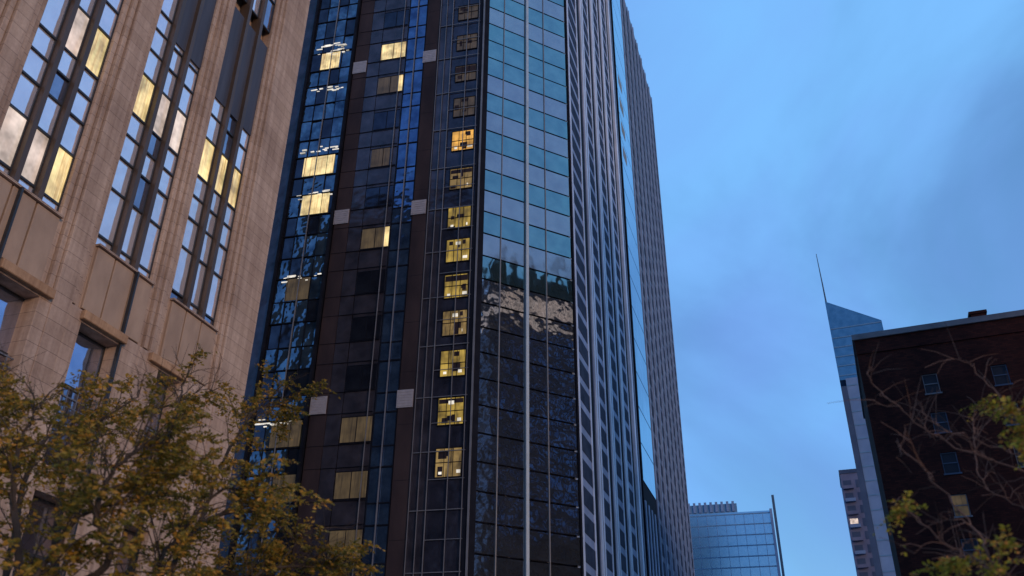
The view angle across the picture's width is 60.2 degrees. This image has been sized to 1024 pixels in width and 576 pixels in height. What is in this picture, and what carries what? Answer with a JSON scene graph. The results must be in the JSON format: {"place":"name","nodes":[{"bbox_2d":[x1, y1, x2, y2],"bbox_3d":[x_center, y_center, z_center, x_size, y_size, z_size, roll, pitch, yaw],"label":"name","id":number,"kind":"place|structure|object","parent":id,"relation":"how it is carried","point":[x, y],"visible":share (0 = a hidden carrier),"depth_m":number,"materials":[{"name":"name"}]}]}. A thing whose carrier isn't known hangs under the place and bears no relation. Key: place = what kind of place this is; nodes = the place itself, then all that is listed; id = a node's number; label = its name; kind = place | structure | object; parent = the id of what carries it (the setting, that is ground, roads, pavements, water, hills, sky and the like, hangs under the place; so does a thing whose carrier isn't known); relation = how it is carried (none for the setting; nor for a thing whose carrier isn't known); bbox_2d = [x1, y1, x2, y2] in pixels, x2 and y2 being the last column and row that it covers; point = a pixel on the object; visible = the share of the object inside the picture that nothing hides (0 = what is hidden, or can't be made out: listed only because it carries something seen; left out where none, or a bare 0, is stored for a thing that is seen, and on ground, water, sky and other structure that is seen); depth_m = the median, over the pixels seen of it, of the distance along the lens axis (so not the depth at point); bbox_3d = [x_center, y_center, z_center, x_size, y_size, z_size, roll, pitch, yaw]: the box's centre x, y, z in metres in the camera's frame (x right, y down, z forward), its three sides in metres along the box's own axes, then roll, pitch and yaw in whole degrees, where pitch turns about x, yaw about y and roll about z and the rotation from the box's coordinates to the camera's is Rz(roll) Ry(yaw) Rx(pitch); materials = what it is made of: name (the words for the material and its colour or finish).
{"place":"outdoors","nodes":[
{"label":"outdoors","id":0,"kind":"place"},
{"bbox_2d":[0,0,309,575],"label":"limestone building","id":1,"kind":"structure","parent":0,"point":[142,147],"depth_m":41.07,"materials":[{"name":"beige stone"}]},
{"bbox_2d":[0,285,24,369],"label":"window","id":2,"kind":"structure","parent":1,"relation":"in","point":[11,303],"depth_m":33.87,"materials":[{"name":"blue glass"}]},
{"bbox_2d":[12,496,55,575],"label":"window","id":3,"kind":"structure","parent":1,"relation":"in","point":[29,544],"depth_m":33.89,"materials":[{"name":"black glass"}]},
{"bbox_2d":[0,73,84,210],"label":"window","id":4,"kind":"structure","parent":1,"relation":"in","point":[20,109],"depth_m":36.19,"materials":[{"name":"yellow glass"}]},
{"bbox_2d":[22,26,98,125],"bbox_3d":[-19.388,-9.110,37.940,0.149,2.631,3.713,-8,-30,16],"label":"window","id":5,"kind":"structure","parent":1,"relation":"in","point":[38,59],"depth_m":37.85,"materials":[{"name":"blue glass"}]},
{"bbox_2d":[44,332,105,468],"bbox_3d":[-18.172,4.679,36.159,0.155,5.994,2.336,-8,-30,16],"label":"window","id":6,"kind":"structure","parent":1,"relation":"in","point":[87,352],"depth_m":37.08,"materials":[{"name":"blue glass"}]},
{"bbox_2d":[39,0,118,79],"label":"window","id":7,"kind":"structure","parent":1,"relation":"in","point":[55,12],"depth_m":39.74,"materials":[{"name":"yellow glass"}]},
{"bbox_2d":[114,528,135,575],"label":"window","id":8,"kind":"structure","parent":1,"relation":"in","point":[130,536],"depth_m":37.96,"materials":[{"name":"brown glass"}]},
{"bbox_2d":[96,159,167,278],"bbox_3d":[-17.626,-3.101,40.992,0.149,4.859,3.713,-8,-30,16],"label":"window","id":9,"kind":"structure","parent":1,"relation":"in","point":[107,234],"depth_m":41.03,"materials":[{"name":"blue glass"}]},
{"bbox_2d":[131,378,166,497],"bbox_3d":[-16.854,6.692,39.746,0.155,5.994,2.336,-8,-30,16],"label":"window","id":10,"kind":"structure","parent":1,"relation":"in","point":[158,416],"depth_m":41.10,"materials":[{"name":"brown glass"}]},
{"bbox_2d":[120,115,178,198],"bbox_3d":[-17.597,-6.372,42.817,0.149,2.631,3.713,-8,-30,16],"label":"window","id":11,"kind":"structure","parent":1,"relation":"in","point":[130,150],"depth_m":42.73,"materials":[{"name":"blue glass"}]},
{"bbox_2d":[132,50,192,156],"bbox_3d":[-17.571,-9.320,44.461,0.149,4.116,3.713,-8,-30,16],"label":"window","id":12,"kind":"structure","parent":1,"relation":"in","point":[142,106],"depth_m":44.39,"materials":[{"name":"beige glass"}]},
{"bbox_2d":[161,0,178,23],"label":"window","id":13,"kind":"structure","parent":1,"relation":"in","point":[169,7],"depth_m":46.14,"materials":[{"name":"blue glass"}]},
{"bbox_2d":[150,12,199,94],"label":"window","id":14,"kind":"structure","parent":1,"relation":"in","point":[161,36],"depth_m":45.75,"materials":[{"name":"blue glass"}]},
{"bbox_2d":[170,219,227,325],"bbox_3d":[-16.062,-0.710,45.252,0.149,4.859,3.713,-8,-30,16],"label":"window","id":15,"kind":"structure","parent":1,"relation":"in","point":[191,231],"depth_m":45.31,"materials":[{"name":"blue glass"}]},
{"bbox_2d":[188,176,235,250],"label":"window","id":16,"kind":"structure","parent":1,"relation":"in","point":[199,195],"depth_m":47.01,"materials":[{"name":"blue glass"}]},
{"bbox_2d":[197,115,246,210],"bbox_3d":[-16.007,-6.928,48.722,0.149,4.116,3.713,-8,-30,16],"label":"window","id":17,"kind":"structure","parent":1,"relation":"in","point":[211,140],"depth_m":48.65,"materials":[{"name":"yellow glass"}]},
{"bbox_2d":[211,98,249,151],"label":"window","id":18,"kind":"structure","parent":1,"relation":"in","point":[217,110],"depth_m":50.08,"materials":[{"name":"blue glass"}]},
{"bbox_2d":[243,0,275,33],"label":"window","id":19,"kind":"structure","parent":1,"relation":"in","point":[271,4],"depth_m":55.83,"materials":[{"name":"blue glass"}]},
{"bbox_2d":[625,0,1023,575],"label":"sky","id":20,"kind":"structure","parent":0,"point":[882,141],"materials":[{"name":"blue"}]},
{"bbox_3d":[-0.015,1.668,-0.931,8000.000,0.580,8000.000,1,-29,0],"label":"ground","id":21,"kind":"structure","parent":0,"visible":0},
{"bbox_2d":[216,0,694,575],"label":"glass tower","id":22,"kind":"structure","parent":21,"relation":"on","point":[464,312],"depth_m":78.75,"materials":[{"name":"black glass"}]},
{"bbox_2d":[232,531,287,574],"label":"window","id":23,"kind":"structure","parent":22,"relation":"in","point":[279,534],"depth_m":66.62,"materials":[{"name":"blue glass"}]},
{"bbox_2d":[237,472,296,532],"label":"window","id":24,"kind":"structure","parent":22,"relation":"in","point":[290,478],"depth_m":68.20,"materials":[{"name":"blue glass"}]},
{"bbox_2d":[246,418,303,474],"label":"window","id":25,"kind":"structure","parent":22,"relation":"in","point":[290,450],"depth_m":70.17,"materials":[{"name":"blue glass"}]},
{"bbox_2d":[254,367,309,421],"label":"window","id":26,"kind":"structure","parent":22,"relation":"in","point":[304,380],"depth_m":72.59,"materials":[{"name":"blue glass"}]},
{"bbox_2d":[262,319,316,371],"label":"window","id":27,"kind":"structure","parent":22,"relation":"in","point":[279,334],"depth_m":74.57,"materials":[{"name":"blue glass"}]},
{"bbox_2d":[270,273,321,323],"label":"window","id":28,"kind":"structure","parent":22,"relation":"in","point":[285,293],"depth_m":76.71,"materials":[{"name":"blue glass"}]},
{"bbox_2d":[277,231,327,278],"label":"window","id":29,"kind":"structure","parent":22,"relation":"in","point":[315,244],"depth_m":78.91,"materials":[{"name":"blue glass"}]},
{"bbox_2d":[283,189,332,236],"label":"window","id":30,"kind":"structure","parent":22,"relation":"in","point":[298,206],"depth_m":81.04,"materials":[{"name":"blue glass"}]},
{"bbox_2d":[290,152,337,195],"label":"window","id":31,"kind":"structure","parent":22,"relation":"in","point":[304,168],"depth_m":83.23,"materials":[{"name":"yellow glass"}]},
{"bbox_2d":[296,116,342,157],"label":"window","id":32,"kind":"structure","parent":22,"relation":"in","point":[309,135],"depth_m":85.41,"materials":[{"name":"blue glass"}]},
{"bbox_2d":[302,81,346,121],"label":"window","id":33,"kind":"structure","parent":22,"relation":"in","point":[336,92],"depth_m":87.59,"materials":[{"name":"blue glass"}]},
{"bbox_2d":[307,48,351,86],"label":"window","id":34,"kind":"structure","parent":22,"relation":"in","point":[320,63],"depth_m":89.77,"materials":[{"name":"blue glass"}]},
{"bbox_2d":[312,17,355,54],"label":"window","id":35,"kind":"structure","parent":22,"relation":"in","point":[324,36],"depth_m":91.95,"materials":[{"name":"blue glass"}]},
{"bbox_2d":[317,0,357,22],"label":"window","id":36,"kind":"structure","parent":22,"relation":"in","point":[328,9],"depth_m":93.76,"materials":[{"name":"blue glass"}]},
{"bbox_2d":[327,528,362,559],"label":"window","id":37,"kind":"structure","parent":22,"relation":"in","point":[349,534],"depth_m":65.28,"materials":[{"name":"brown"}]},
{"bbox_2d":[333,470,367,499],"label":"window","id":38,"kind":"structure","parent":22,"relation":"in","point":[347,483],"depth_m":67.20,"materials":[{"name":"brown"}]},
{"bbox_2d":[339,415,372,443],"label":"window","id":39,"kind":"structure","parent":22,"relation":"in","point":[353,428],"depth_m":69.37,"materials":[{"name":"brown"}]},
{"bbox_2d":[345,363,376,390],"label":"window","id":40,"kind":"structure","parent":22,"relation":"in","point":[358,376],"depth_m":71.54,"materials":[{"name":"black glass"}]},
{"bbox_2d":[350,315,381,340],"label":"window","id":41,"kind":"structure","parent":22,"relation":"in","point":[363,328],"depth_m":73.70,"materials":[{"name":"black glass"}]},
{"bbox_2d":[356,269,385,293],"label":"window","id":42,"kind":"structure","parent":22,"relation":"in","point":[367,281],"depth_m":75.87,"materials":[{"name":"black glass"}]},
{"bbox_2d":[360,526,388,575],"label":"window","id":43,"kind":"structure","parent":22,"relation":"in","point":[381,538],"depth_m":64.33,"materials":[{"name":"blue glass"}]},
{"bbox_2d":[360,225,389,249],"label":"window","id":44,"kind":"structure","parent":22,"relation":"in","point":[372,238],"depth_m":78.03,"materials":[{"name":"yellow"}]},
{"bbox_2d":[364,467,392,526],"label":"window","id":45,"kind":"structure","parent":22,"relation":"in","point":[386,477],"depth_m":66.24,"materials":[{"name":"blue glass"}]},
{"bbox_2d":[365,185,392,207],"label":"window","id":46,"kind":"structure","parent":22,"relation":"in","point":[375,196],"depth_m":80.20,"materials":[{"name":"blue glass"}]},
{"bbox_2d":[369,412,397,468],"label":"window","id":47,"kind":"structure","parent":22,"relation":"in","point":[389,439],"depth_m":68.41,"materials":[{"name":"blue glass"}]},
{"bbox_2d":[370,146,396,167],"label":"window","id":48,"kind":"structure","parent":22,"relation":"in","point":[380,156],"depth_m":82.42,"materials":[{"name":"grey glass"}]},
{"bbox_2d":[373,109,399,130],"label":"window","id":49,"kind":"structure","parent":22,"relation":"in","point":[384,119],"depth_m":84.54,"materials":[{"name":"blue glass"}]},
{"bbox_2d":[374,360,400,413],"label":"window","id":50,"kind":"structure","parent":22,"relation":"in","point":[395,366],"depth_m":70.62,"materials":[{"name":"blue glass"}]},
{"bbox_2d":[377,74,402,94],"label":"window","id":51,"kind":"structure","parent":22,"relation":"in","point":[388,84],"depth_m":86.71,"materials":[{"name":"grey glass"}]},
{"bbox_2d":[379,311,404,361],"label":"window","id":52,"kind":"structure","parent":22,"relation":"in","point":[399,318],"depth_m":72.75,"materials":[{"name":"blue glass"}]},
{"bbox_2d":[381,41,405,60],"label":"window","id":53,"kind":"structure","parent":22,"relation":"in","point":[389,51],"depth_m":88.88,"materials":[{"name":"yellow glass"}]},
{"bbox_2d":[383,266,408,313],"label":"window","id":54,"kind":"structure","parent":22,"relation":"in","point":[402,272],"depth_m":74.92,"materials":[{"name":"blue glass"}]},
{"bbox_2d":[384,9,408,27],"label":"window","id":55,"kind":"structure","parent":22,"relation":"in","point":[396,18],"depth_m":91.05,"materials":[{"name":"blue glass"}]},
{"bbox_2d":[387,222,411,267],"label":"window","id":56,"kind":"structure","parent":22,"relation":"in","point":[405,234],"depth_m":77.09,"materials":[{"name":"blue glass"}]},
{"bbox_2d":[391,181,414,224],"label":"window","id":57,"kind":"structure","parent":22,"relation":"in","point":[409,187],"depth_m":79.30,"materials":[{"name":"blue glass"}]},
{"bbox_2d":[394,142,417,183],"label":"window","id":58,"kind":"structure","parent":22,"relation":"in","point":[411,160],"depth_m":81.44,"materials":[{"name":"blue glass"}]},
{"bbox_2d":[398,106,420,144],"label":"window","id":59,"kind":"structure","parent":22,"relation":"in","point":[413,134],"depth_m":83.57,"materials":[{"name":"blue glass"}]},
{"bbox_2d":[401,70,422,107],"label":"window","id":60,"kind":"structure","parent":22,"relation":"in","point":[417,76],"depth_m":85.74,"materials":[{"name":"blue glass"}]},
{"bbox_2d":[404,37,425,72],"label":"window","id":61,"kind":"structure","parent":22,"relation":"in","point":[420,42],"depth_m":87.95,"materials":[{"name":"blue glass"}]},
{"bbox_2d":[407,5,427,39],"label":"window","id":62,"kind":"structure","parent":22,"relation":"in","point":[423,11],"depth_m":90.10,"materials":[{"name":"blue glass"}]},
{"bbox_2d":[434,446,462,478],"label":"window","id":63,"kind":"structure","parent":22,"relation":"in","point":[455,457],"depth_m":66.29,"materials":[{"name":"yellow glass"}]},
{"bbox_2d":[437,396,464,426],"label":"window","id":64,"kind":"structure","parent":22,"relation":"in","point":[458,402],"depth_m":68.35,"materials":[{"name":"yellow glass"}]},
{"bbox_2d":[439,348,466,377],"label":"window","id":65,"kind":"structure","parent":22,"relation":"in","point":[459,358],"depth_m":70.31,"materials":[{"name":"yellow glass"}]},
{"bbox_2d":[441,308,467,336],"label":"window","id":66,"kind":"structure","parent":22,"relation":"in","point":[447,330],"depth_m":72.03,"materials":[{"name":"yellow glass"}]},
{"bbox_2d":[443,272,468,299],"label":"window","id":67,"kind":"structure","parent":22,"relation":"in","point":[462,278],"depth_m":73.75,"materials":[{"name":"yellow glass"}]},
{"bbox_2d":[445,237,470,263],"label":"window","id":68,"kind":"structure","parent":22,"relation":"in","point":[451,244],"depth_m":75.43,"materials":[{"name":"yellow glass"}]},
{"bbox_2d":[447,205,471,229],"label":"window","id":69,"kind":"structure","parent":22,"relation":"in","point":[465,212],"depth_m":77.07,"materials":[{"name":"yellow glass"}]},
{"bbox_2d":[449,166,472,190],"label":"window","id":70,"kind":"structure","parent":22,"relation":"in","point":[466,176],"depth_m":79.13,"materials":[{"name":"yellow glass"}]},
{"bbox_2d":[451,128,474,151],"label":"window","id":71,"kind":"structure","parent":22,"relation":"in","point":[468,134],"depth_m":81.24,"materials":[{"name":"yellow glass"}]},
{"bbox_2d":[453,95,475,117],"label":"window","id":72,"kind":"structure","parent":22,"relation":"in","point":[470,101],"depth_m":83.17,"materials":[{"name":"brown"}]},
{"bbox_2d":[454,63,476,82],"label":"window","id":73,"kind":"structure","parent":22,"relation":"in","point":[470,76],"depth_m":85.18,"materials":[{"name":"brown"}]},
{"bbox_2d":[456,32,477,51],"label":"window","id":74,"kind":"structure","parent":22,"relation":"in","point":[472,43],"depth_m":87.14,"materials":[{"name":"brown"}]},
{"bbox_2d":[458,3,478,20],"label":"window","id":75,"kind":"structure","parent":22,"relation":"in","point":[463,15],"depth_m":89.14,"materials":[{"name":"brown"}]},
{"bbox_2d":[582,458,592,487],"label":"window","id":76,"kind":"structure","parent":22,"relation":"in","point":[587,472],"depth_m":72.65,"materials":[{"name":"blue glass"}]},
{"bbox_2d":[583,485,593,514],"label":"window","id":77,"kind":"structure","parent":22,"relation":"in","point":[588,498],"depth_m":71.54,"materials":[{"name":"blue glass"}]},
{"bbox_2d":[584,513,594,541],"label":"window","id":78,"kind":"structure","parent":22,"relation":"in","point":[589,525],"depth_m":70.42,"materials":[{"name":"blue glass"}]},
{"bbox_2d":[585,542,595,569],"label":"window","id":79,"kind":"structure","parent":22,"relation":"in","point":[590,555],"depth_m":69.34,"materials":[{"name":"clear glass"}]},
{"bbox_2d":[611,0,623,56],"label":"window","id":80,"kind":"structure","parent":22,"relation":"in","point":[614,17],"depth_m":138.20,"materials":[{"name":"blue glass"}]},
{"bbox_2d":[613,22,625,78],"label":"window","id":81,"kind":"structure","parent":22,"relation":"in","point":[616,41],"depth_m":135.99,"materials":[{"name":"blue glass"}]},
{"bbox_2d":[614,43,626,98],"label":"window","id":82,"kind":"structure","parent":22,"relation":"in","point":[617,60],"depth_m":133.86,"materials":[{"name":"blue glass"}]},
{"bbox_2d":[616,67,628,122],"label":"window","id":83,"kind":"structure","parent":22,"relation":"in","point":[622,95],"depth_m":132.14,"materials":[{"name":"blue glass"}]},
{"bbox_2d":[617,88,630,146],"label":"window","id":84,"kind":"structure","parent":22,"relation":"in","point":[624,119],"depth_m":129.82,"materials":[{"name":"blue glass"}]},
{"bbox_2d":[619,113,631,168],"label":"window","id":85,"kind":"structure","parent":22,"relation":"in","point":[625,141],"depth_m":127.76,"materials":[{"name":"blue glass"}]},
{"bbox_2d":[620,137,633,194],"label":"window","id":86,"kind":"structure","parent":22,"relation":"in","point":[628,170],"depth_m":125.61,"materials":[{"name":"blue glass"}]},
{"bbox_2d":[622,163,635,220],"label":"window","id":87,"kind":"structure","parent":22,"relation":"in","point":[627,188],"depth_m":123.03,"materials":[{"name":"blue glass"}]},
{"bbox_2d":[624,190,637,247],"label":"window","id":88,"kind":"structure","parent":22,"relation":"in","point":[628,212],"depth_m":120.82,"materials":[{"name":"blue glass"}]},
{"bbox_2d":[626,218,639,274],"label":"window","id":89,"kind":"structure","parent":22,"relation":"in","point":[631,243],"depth_m":118.61,"materials":[{"name":"blue glass"}]},
{"bbox_2d":[628,247,641,303],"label":"window","id":90,"kind":"structure","parent":22,"relation":"in","point":[633,272],"depth_m":116.50,"materials":[{"name":"blue glass"}]},
{"bbox_2d":[629,275,643,332],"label":"window","id":91,"kind":"structure","parent":22,"relation":"in","point":[636,304],"depth_m":114.29,"materials":[{"name":"blue glass"}]},
{"bbox_2d":[582,0,693,575],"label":"skyscraper","id":92,"kind":"structure","parent":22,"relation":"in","point":[599,330],"depth_m":111.97,"materials":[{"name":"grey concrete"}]},
{"bbox_2d":[632,308,645,363],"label":"window","id":93,"kind":"structure","parent":22,"relation":"in","point":[638,334],"depth_m":112.15,"materials":[{"name":"blue glass"}]},
{"bbox_2d":[634,339,648,395],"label":"window","id":94,"kind":"structure","parent":22,"relation":"in","point":[641,369],"depth_m":109.96,"materials":[{"name":"blue glass"}]},
{"bbox_2d":[636,372,650,429],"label":"window","id":95,"kind":"structure","parent":22,"relation":"in","point":[643,399],"depth_m":107.81,"materials":[{"name":"blue glass"}]},
{"bbox_2d":[638,407,652,462],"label":"window","id":96,"kind":"structure","parent":22,"relation":"in","point":[645,432],"depth_m":105.60,"materials":[{"name":"blue glass"}]},
{"bbox_2d":[641,444,655,499],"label":"window","id":97,"kind":"structure","parent":22,"relation":"in","point":[647,466],"depth_m":103.48,"materials":[{"name":"blue glass"}]},
{"bbox_2d":[688,495,784,575],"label":"office block","id":98,"kind":"structure","parent":21,"relation":"on","point":[728,539],"depth_m":286.78,"materials":[{"name":"glass"}]},
{"bbox_2d":[816,254,895,575],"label":"wedge tower","id":99,"kind":"structure","parent":21,"relation":"on","point":[845,324],"depth_m":204.73,"materials":[{"name":"glass"}]},
{"bbox_2d":[838,469,875,575],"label":"apartment block","id":100,"kind":"structure","parent":21,"relation":"on","point":[857,527],"depth_m":243.72,"materials":[{"name":"grey"}]},
{"bbox_2d":[831,323,1023,575],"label":"bare tree","id":101,"kind":"object","parent":21,"relation":"on","point":[964,562],"visible":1,"depth_m":7.41,"materials":[{"name":"brown plant"}]},
{"bbox_2d":[851,309,1023,575],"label":"brick building","id":102,"kind":"structure","parent":21,"relation":"on","point":[974,335],"depth_m":70.74,"materials":[{"name":"brown brick"}]},
{"bbox_2d":[922,373,942,394],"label":"window","id":103,"kind":"structure","parent":102,"relation":"in","point":[930,381],"depth_m":72.59,"materials":[{"name":"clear glass"}]},
{"bbox_2d":[931,412,951,433],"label":"window","id":104,"kind":"structure","parent":102,"relation":"in","point":[942,416],"depth_m":70.98,"materials":[{"name":"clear glass"}]},
{"bbox_2d":[940,452,961,474],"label":"window","id":105,"kind":"structure","parent":102,"relation":"in","point":[950,463],"depth_m":69.30,"materials":[{"name":"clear glass"}]},
{"bbox_2d":[950,494,972,517],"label":"window","id":106,"kind":"structure","parent":102,"relation":"in","point":[960,501],"depth_m":67.68,"materials":[{"name":"brown"}]},
{"bbox_2d":[960,538,980,562],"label":"window","id":107,"kind":"structure","parent":102,"relation":"in","point":[966,546],"depth_m":66.21,"materials":[{"name":"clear glass"}]},
{"bbox_2d":[990,364,1012,386],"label":"window","id":108,"kind":"structure","parent":102,"relation":"in","point":[999,372],"depth_m":70.89,"materials":[{"name":"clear glass"}]},
{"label":"pavement","id":109,"kind":"structure","parent":0,"visible":0},
{"bbox_2d":[0,341,384,575],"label":"locust tree","id":110,"kind":"object","parent":109,"relation":"on","point":[88,491],"visible":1,"depth_m":10.56,"materials":[{"name":"green plant"}]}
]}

